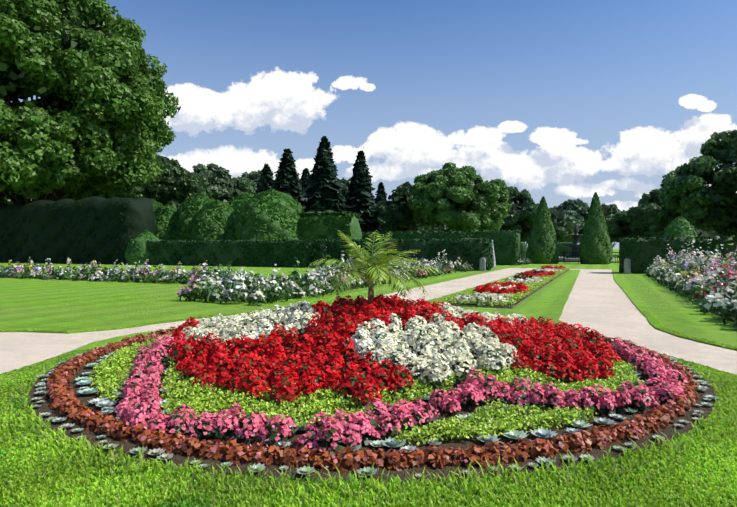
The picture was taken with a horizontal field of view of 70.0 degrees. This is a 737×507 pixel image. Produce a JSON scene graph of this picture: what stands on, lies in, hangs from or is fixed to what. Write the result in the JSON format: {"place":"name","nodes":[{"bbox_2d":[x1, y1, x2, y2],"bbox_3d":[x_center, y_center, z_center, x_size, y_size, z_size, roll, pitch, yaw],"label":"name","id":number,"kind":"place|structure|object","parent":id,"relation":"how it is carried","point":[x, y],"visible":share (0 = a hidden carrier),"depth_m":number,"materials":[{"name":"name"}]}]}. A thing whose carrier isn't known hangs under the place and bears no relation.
{"place":"outdoors","nodes":[
{"label":"outdoors","id":0,"kind":"place"},
{"bbox_2d":[0,0,180,203],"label":"oak tree","id":1,"kind":"object","parent":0,"point":[85,60],"depth_m":59.40,"materials":[{"name":"green plant"}]},
{"bbox_2d":[155,213,172,240],"bbox_3d":[-23.137,-2.167,60.273,5.125,6.303,5.096,0,1,24],"label":"thuja","id":2,"kind":"object","parent":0,"point":[165,235],"visible":0.02,"depth_m":58.03,"materials":[{"name":"green plant"}]},
{"bbox_2d":[170,201,202,240],"bbox_3d":[-19.185,-2.771,60.002,6.578,7.517,6.575,0,1,24],"label":"thuja","id":3,"kind":"object","parent":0,"point":[185,221],"visible":0.1,"depth_m":57.53,"materials":[{"name":"green plant"}]},
{"bbox_2d":[190,210,229,240],"bbox_3d":[-16.658,-2.309,57.978,6.122,6.636,6.100,0,1,24],"label":"thuja","id":4,"kind":"object","parent":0,"point":[214,227],"visible":0.02,"depth_m":55.44,"materials":[{"name":"green plant"}]},
{"bbox_2d":[0,262,505,333],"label":"lawn","id":5,"kind":"structure","parent":0,"point":[48,304],"depth_m":15.76,"materials":[{"name":"green plant"}]},
{"bbox_2d":[0,257,260,284],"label":"border","id":6,"kind":"object","parent":5,"relation":"on","point":[112,276],"depth_m":25.71,"materials":[{"name":"plant"}]},
{"bbox_2d":[124,230,163,264],"bbox_3d":[-21.561,-0.565,50.989,3.855,3.300,3.879,0,1,24],"label":"hedge shrub","id":7,"kind":"object","parent":5,"relation":"on","point":[143,249],"visible":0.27,"depth_m":49.35,"materials":[{"name":"green plant"}]},
{"bbox_2d":[176,251,455,305],"bbox_3d":[-0.278,0.619,24.407,3.751,1.514,20.539,0,1,24],"label":"border","id":8,"kind":"object","parent":5,"relation":"on","point":[270,294],"depth_m":16.73,"materials":[{"name":"white plant"}]},
{"bbox_2d":[146,238,492,270],"bbox_3d":[-16.910,-0.089,48.827,55.800,2.394,2.405,0,1,24],"label":"hedge","id":9,"kind":"object","parent":5,"relation":"on","point":[224,259],"visible":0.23,"depth_m":43.63,"materials":[{"name":"green plant"}]},
{"bbox_2d":[319,244,329,267],"bbox_3d":[-3.672,0.038,42.788,0.780,2.270,0.780,0,1,24],"label":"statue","id":10,"kind":"object","parent":5,"relation":"on","point":[323,254],"visible":0.29,"depth_m":42.64,"materials":[{"name":"stone"}]},
{"bbox_2d":[478,257,486,270],"bbox_3d":[7.862,0.753,36.246,0.500,0.982,0.360,0,1,24],"label":"stone post","id":11,"kind":"object","parent":5,"relation":"on","point":[482,263],"visible":0.83,"depth_m":36.13,"materials":[{"name":"grey stone"}]},
{"bbox_2d":[491,240,495,268],"bbox_3d":[9.375,0.085,39.889,0.560,2.261,0.560,0,1,24],"label":"trellis obelisk","id":12,"kind":"object","parent":5,"relation":"on","point":[493,261],"visible":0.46,"depth_m":39.76,"materials":[{"name":"paint"}]},
{"bbox_2d":[234,196,301,239],"bbox_3d":[-10.024,-2.662,54.489,8.184,7.417,8.221,0,1,24],"label":"bush","id":13,"kind":"object","parent":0,"point":[263,218],"visible":0.12,"depth_m":51.33,"materials":[{"name":"green plant"}]},
{"bbox_2d":[234,189,303,239],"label":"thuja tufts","id":14,"kind":"object","parent":13,"relation":"attached to","point":[263,202],"visible":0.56,"depth_m":51.75,"materials":[{"name":"green plant"}]},
{"bbox_2d":[0,270,736,506],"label":"lawn island","id":15,"kind":"structure","parent":0,"point":[115,463],"depth_m":3.62,"materials":[{"name":"green plant"}]},
{"bbox_2d":[29,324,714,480],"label":"flower bed soil","id":16,"kind":"structure","parent":15,"relation":"on","point":[403,474],"depth_m":4.43,"materials":[{"name":"brown soil"}]},
{"bbox_2d":[89,333,643,444],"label":"ground cover plants","id":17,"kind":"object","parent":16,"relation":"on","point":[118,361],"visible":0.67,"depth_m":5.14,"materials":[{"name":"green plant"}]},
{"bbox_2d":[76,342,657,451],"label":"succulent plants","id":18,"kind":"object","parent":16,"relation":"on","point":[512,434],"visible":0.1,"depth_m":4.46,"materials":[{"name":"grey plant"}]},
{"bbox_2d":[96,356,641,447],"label":"succulent plants","id":19,"kind":"object","parent":16,"relation":"on","point":[392,442],"visible":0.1,"depth_m":5.02,"materials":[{"name":"green plant"}]},
{"bbox_2d":[45,325,699,473],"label":"border plants","id":20,"kind":"object","parent":16,"relation":"on","point":[228,452],"depth_m":4.14,"materials":[{"name":"plant"}]},
{"bbox_2d":[307,230,444,302],"bbox_3d":[0.180,0.311,7.861,1.905,1.380,1.947,0,1,24],"label":"palm","id":21,"kind":"object","parent":16,"relation":"on","point":[372,271],"depth_m":7.77,"materials":[{"name":"green plant"}]},
{"bbox_2d":[32,330,720,478],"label":"succulent plants","id":22,"kind":"object","parent":16,"relation":"on","point":[158,451],"visible":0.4,"depth_m":4.16,"materials":[{"name":"grey plant"}]},
{"bbox_2d":[167,294,621,407],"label":"flowers","id":23,"kind":"object","parent":16,"relation":"on","point":[321,357],"depth_m":6.28,"materials":[{"name":"red plant"}]},
{"bbox_2d":[113,334,687,454],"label":"pink flowers","id":24,"kind":"object","parent":16,"relation":"on","point":[368,427],"depth_m":4.99,"materials":[{"name":"pink plant"}]},
{"bbox_2d":[447,271,565,307],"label":"bed soil","id":25,"kind":"structure","parent":15,"relation":"on","point":[488,305],"depth_m":14.95,"materials":[{"name":"brown soil"}]},
{"bbox_2d":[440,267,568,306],"bbox_3d":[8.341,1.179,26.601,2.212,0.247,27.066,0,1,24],"label":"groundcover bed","id":26,"kind":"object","parent":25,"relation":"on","point":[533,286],"visible":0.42,"depth_m":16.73,"materials":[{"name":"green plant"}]},
{"bbox_2d":[446,269,569,308],"bbox_3d":[8.358,1.308,26.620,2.030,0.030,27.000,0,1,24],"label":"flower bed edging","id":27,"kind":"object","parent":25,"relation":"on","point":[507,307],"visible":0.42,"depth_m":14.48,"materials":[{"name":"stone"}]},
{"bbox_2d":[513,268,543,280],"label":"dark foliage leaves","id":28,"kind":"object","parent":25,"relation":"on","point":[524,277],"visible":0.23,"depth_m":23.34,"materials":[{"name":"purple plant"}]},
{"bbox_2d":[0,268,736,373],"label":"path gravel","id":29,"kind":"structure","parent":0,"point":[599,301],"depth_m":10.51,"materials":[{"name":"beige gravel"}]},
{"bbox_2d":[11,0,736,248],"label":"sky","id":30,"kind":"structure","parent":0,"point":[559,101],"materials":[{"name":"blue"}]},
{"bbox_2d":[331,250,473,271],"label":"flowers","id":31,"kind":"object","parent":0,"point":[461,268],"depth_m":36.28,"materials":[{"name":"white plant"}]},
{"bbox_2d":[408,162,511,230],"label":"tree","id":32,"kind":"object","parent":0,"point":[451,196],"depth_m":77.10,"materials":[{"name":"green plant"}]},
{"bbox_2d":[453,265,565,305],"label":"flowers","id":33,"kind":"object","parent":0,"point":[503,290],"depth_m":17.53,"materials":[{"name":"plant"}]},
{"bbox_2d":[518,255,531,264],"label":"border cones","id":34,"kind":"object","parent":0,"point":[523,262],"depth_m":50.06,"materials":[{"name":"plant"}]},
{"bbox_2d":[493,249,618,268],"bbox_3d":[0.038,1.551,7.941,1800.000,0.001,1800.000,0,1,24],"label":"lawn","id":35,"kind":"structure","parent":0,"point":[579,265],"depth_m":48.66,"materials":[{"name":"green plant"}]},
{"bbox_2d":[0,196,155,264],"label":"tall hedge","id":36,"kind":"object","parent":35,"relation":"on","point":[142,217],"visible":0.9,"depth_m":52.95,"materials":[{"name":"green plant"}]},
{"bbox_2d":[150,199,162,210],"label":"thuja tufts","id":37,"kind":"object","parent":35,"relation":"on","point":[156,204],"visible":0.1,"depth_m":64.96,"materials":[{"name":"green plant"}]},
{"bbox_2d":[125,154,188,197],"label":"tree","id":38,"kind":"object","parent":35,"relation":"on","point":[167,163],"visible":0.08,"depth_m":89.63,"materials":[{"name":"green plant"}]},
{"bbox_2d":[154,204,176,240],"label":"thuja tufts","id":39,"kind":"object","parent":35,"relation":"on","point":[162,215],"visible":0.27,"depth_m":58.44,"materials":[{"name":"green plant"}]},
{"bbox_2d":[136,166,213,208],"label":"tree","id":40,"kind":"object","parent":35,"relation":"on","point":[175,187],"visible":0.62,"depth_m":80.02,"materials":[{"name":"green plant"}]},
{"bbox_2d":[172,193,214,240],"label":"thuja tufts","id":41,"kind":"object","parent":35,"relation":"on","point":[190,208],"visible":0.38,"depth_m":57.59,"materials":[{"name":"green plant"}]},
{"bbox_2d":[190,200,233,240],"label":"thuja tufts","id":42,"kind":"object","parent":35,"relation":"on","point":[216,210],"visible":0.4,"depth_m":55.77,"materials":[{"name":"green plant"}]},
{"bbox_2d":[190,163,239,201],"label":"tree","id":43,"kind":"object","parent":35,"relation":"on","point":[216,178],"visible":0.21,"depth_m":101.18,"materials":[{"name":"green plant"}]},
{"bbox_2d":[226,204,241,239],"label":"thuja tufts","id":44,"kind":"object","parent":35,"relation":"on","point":[232,217],"visible":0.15,"depth_m":55.51,"materials":[{"name":"green plant"}]},
{"bbox_2d":[214,176,256,202],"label":"tree","id":45,"kind":"object","parent":35,"relation":"on","point":[243,184],"visible":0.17,"depth_m":105.69,"materials":[{"name":"green plant"}]},
{"bbox_2d":[228,192,253,209],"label":"thuja tufts","id":46,"kind":"object","parent":35,"relation":"on","point":[244,197],"visible":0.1,"depth_m":58.34,"materials":[{"name":"green plant"}]},
{"bbox_2d":[241,170,261,184],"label":"tree","id":47,"kind":"object","parent":35,"relation":"on","point":[254,175],"visible":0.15,"depth_m":118.16,"materials":[{"name":"green plant"}]},
{"bbox_2d":[255,163,273,193],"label":"conifer","id":48,"kind":"object","parent":35,"relation":"on","point":[265,181],"visible":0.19,"depth_m":98.71,"materials":[{"name":"green plant"}]},
{"bbox_2d":[270,148,309,212],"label":"conifer","id":49,"kind":"object","parent":35,"relation":"on","point":[287,180],"visible":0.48,"depth_m":86.57,"materials":[{"name":"green plant"}]},
{"bbox_2d":[300,168,309,201],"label":"conifer","id":50,"kind":"object","parent":35,"relation":"on","point":[305,173],"visible":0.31,"depth_m":106.83,"materials":[{"name":"green plant"}]},
{"bbox_2d":[305,136,348,212],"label":"conifer","id":51,"kind":"object","parent":35,"relation":"on","point":[323,191],"visible":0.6,"depth_m":88.19,"materials":[{"name":"green plant"}]},
{"bbox_2d":[301,210,361,239],"bbox_3d":[-5.673,-1.657,54.149,10.000,5.414,5.050,0,1,24],"label":"hedge","id":52,"kind":"object","parent":35,"relation":"on","point":[355,231],"visible":0.17,"depth_m":51.56,"materials":[{"name":"green plant"}]},
{"bbox_2d":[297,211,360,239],"bbox_3d":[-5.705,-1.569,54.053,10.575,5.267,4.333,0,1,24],"label":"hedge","id":53,"kind":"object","parent":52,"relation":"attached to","point":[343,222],"visible":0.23,"depth_m":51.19,"materials":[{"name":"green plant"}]},
{"bbox_2d":[338,177,350,202],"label":"tree","id":54,"kind":"object","parent":35,"relation":"on","point":[344,185],"visible":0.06,"depth_m":114.95,"materials":[{"name":"green plant"}]},
{"bbox_2d":[343,150,381,233],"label":"conifer","id":55,"kind":"object","parent":35,"relation":"on","point":[359,199],"visible":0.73,"depth_m":94.28,"materials":[{"name":"green plant"}]},
{"bbox_2d":[374,182,386,231],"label":"conifer","id":56,"kind":"object","parent":35,"relation":"on","point":[381,194],"visible":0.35,"depth_m":111.30,"materials":[{"name":"green plant"}]},
{"bbox_2d":[375,181,429,231],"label":"tree","id":57,"kind":"object","parent":35,"relation":"on","point":[393,213],"depth_m":92.72,"materials":[{"name":"green plant"}]},
{"bbox_2d":[410,220,450,231],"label":"tree","id":58,"kind":"object","parent":35,"relation":"on","point":[431,229],"visible":0.02,"depth_m":142.31,"materials":[{"name":"green plant"}]},
{"bbox_2d":[362,231,612,264],"bbox_3d":[33.343,-0.644,58.230,60.000,3.300,33.243,0,1,24],"label":"hedge","id":59,"kind":"object","parent":35,"relation":"on","point":[522,247],"visible":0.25,"depth_m":49.93,"materials":[{"name":"green plant"}]},
{"bbox_2d":[362,230,520,263],"bbox_3d":[29.373,-0.641,51.720,60.980,3.335,9.956,0,1,7],"label":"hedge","id":60,"kind":"object","parent":59,"relation":"attached to","point":[496,246],"visible":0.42,"depth_m":50.87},
{"bbox_2d":[499,186,538,241],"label":"tree","id":61,"kind":"object","parent":35,"relation":"on","point":[522,213],"visible":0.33,"depth_m":96.09,"materials":[{"name":"green plant"}]},
{"bbox_2d":[526,204,558,263],"bbox_3d":[18.087,-2.404,54.555,3.230,6.900,3.254,0,1,24],"label":"topiary cone","id":62,"kind":"object","parent":35,"relation":"on","point":[542,257],"visible":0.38,"depth_m":53.51,"materials":[{"name":"green plant"}]},
{"bbox_2d":[526,196,558,263],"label":"topiary cone tufts","id":63,"kind":"object","parent":35,"relation":"on","point":[545,220],"visible":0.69,"depth_m":53.77,"materials":[{"name":"green plant"}]},
{"bbox_2d":[549,208,581,241],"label":"tree","id":64,"kind":"object","parent":35,"relation":"on","point":[564,226],"visible":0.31,"depth_m":115.78,"materials":[{"name":"green plant"}]},
{"bbox_2d":[521,250,618,262],"bbox_3d":[22.651,0.311,58.067,14.100,1.405,0.100,0,1,24],"label":"fence","id":65,"kind":"object","parent":35,"relation":"on","point":[575,252],"visible":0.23,"depth_m":58.16,"materials":[{"name":"metal"}]},
{"bbox_2d":[550,203,589,240],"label":"tree","id":66,"kind":"object","parent":35,"relation":"on","point":[560,206],"visible":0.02,"depth_m":157.29,"materials":[{"name":"green plant"}]},
{"bbox_2d":[560,224,581,257],"bbox_3d":[25.088,-1.326,63.533,3.780,4.550,3.780,0,1,24],"label":"fountain sculpture","id":67,"kind":"object","parent":35,"relation":"on","point":[574,246],"visible":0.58,"depth_m":63.14,"materials":[{"name":"grey stone"}]},
{"bbox_2d":[558,198,588,241],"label":"tree","id":68,"kind":"object","parent":35,"relation":"on","point":[577,208],"depth_m":126.35,"materials":[{"name":"green plant"}]},
{"bbox_2d":[559,257,613,261],"bbox_3d":[25.088,0.709,63.555,8.400,0.480,8.400,0,1,24],"label":"fence","id":69,"kind":"object","parent":35,"relation":"on","point":[562,259],"visible":0.12,"depth_m":60.09,"materials":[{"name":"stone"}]},
{"bbox_2d":[578,192,611,263],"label":"topiary cone tufts","id":70,"kind":"object","parent":35,"relation":"on","point":[595,198],"visible":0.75,"depth_m":52.31,"materials":[{"name":"green plant"}]},
{"bbox_2d":[579,200,612,263],"bbox_3d":[22.892,-2.512,53.025,3.140,7.150,3.090,0,1,24],"label":"topiary cone","id":71,"kind":"object","parent":35,"relation":"on","point":[599,249],"visible":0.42,"depth_m":51.98,"materials":[{"name":"green plant"}]},
{"bbox_2d":[578,203,625,242],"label":"tree","id":72,"kind":"object","parent":35,"relation":"on","point":[610,209],"visible":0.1,"depth_m":124.00,"materials":[{"name":"green plant"}]},
{"bbox_2d":[606,210,647,241],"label":"tree","id":73,"kind":"object","parent":35,"relation":"on","point":[619,225],"depth_m":107.97,"materials":[{"name":"green plant"}]},
{"bbox_2d":[626,189,694,237],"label":"tree","id":74,"kind":"object","parent":35,"relation":"on","point":[651,215],"depth_m":101.69,"materials":[{"name":"green plant"}]},
{"bbox_2d":[695,228,716,236],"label":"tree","id":75,"kind":"object","parent":35,"relation":"on","point":[699,232],"visible":0.02,"depth_m":147.13,"materials":[{"name":"green plant"}]},
{"bbox_2d":[703,166,736,236],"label":"tree","id":76,"kind":"object","parent":35,"relation":"on","point":[725,223],"visible":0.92,"depth_m":82.30,"materials":[{"name":"green plant"}]},
{"bbox_2d":[612,269,736,350],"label":"lawn","id":77,"kind":"structure","parent":0,"point":[670,310],"depth_m":12.69,"materials":[{"name":"green plant"}]},
{"bbox_2d":[623,258,631,273],"bbox_3d":[16.020,0.793,32.566,0.500,0.982,0.360,0,1,24],"label":"stone post","id":78,"kind":"object","parent":77,"relation":"on","point":[627,265],"visible":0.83,"depth_m":32.45,"materials":[{"name":"grey stone"}]},
{"bbox_2d":[618,236,736,273],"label":"hedge","id":79,"kind":"object","parent":77,"relation":"on","point":[653,251],"visible":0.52,"depth_m":32.27,"materials":[{"name":"green plant"}]},
{"bbox_2d":[643,228,736,326],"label":"border","id":80,"kind":"object","parent":77,"relation":"on","point":[726,314],"depth_m":16.68,"materials":[{"name":"white plant"}]},
{"bbox_2d":[662,216,697,236],"bbox_3d":[28.284,-1.082,47.892,3.167,4.400,3.175,0,1,24],"label":"rounded shrub","id":81,"kind":"object","parent":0,"point":[680,234],"visible":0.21,"depth_m":47.01,"materials":[{"name":"green plant"}]},
{"bbox_2d":[659,130,736,231],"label":"tree","id":82,"kind":"object","parent":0,"point":[688,191],"depth_m":86.75,"materials":[{"name":"green plant"}]}
]}

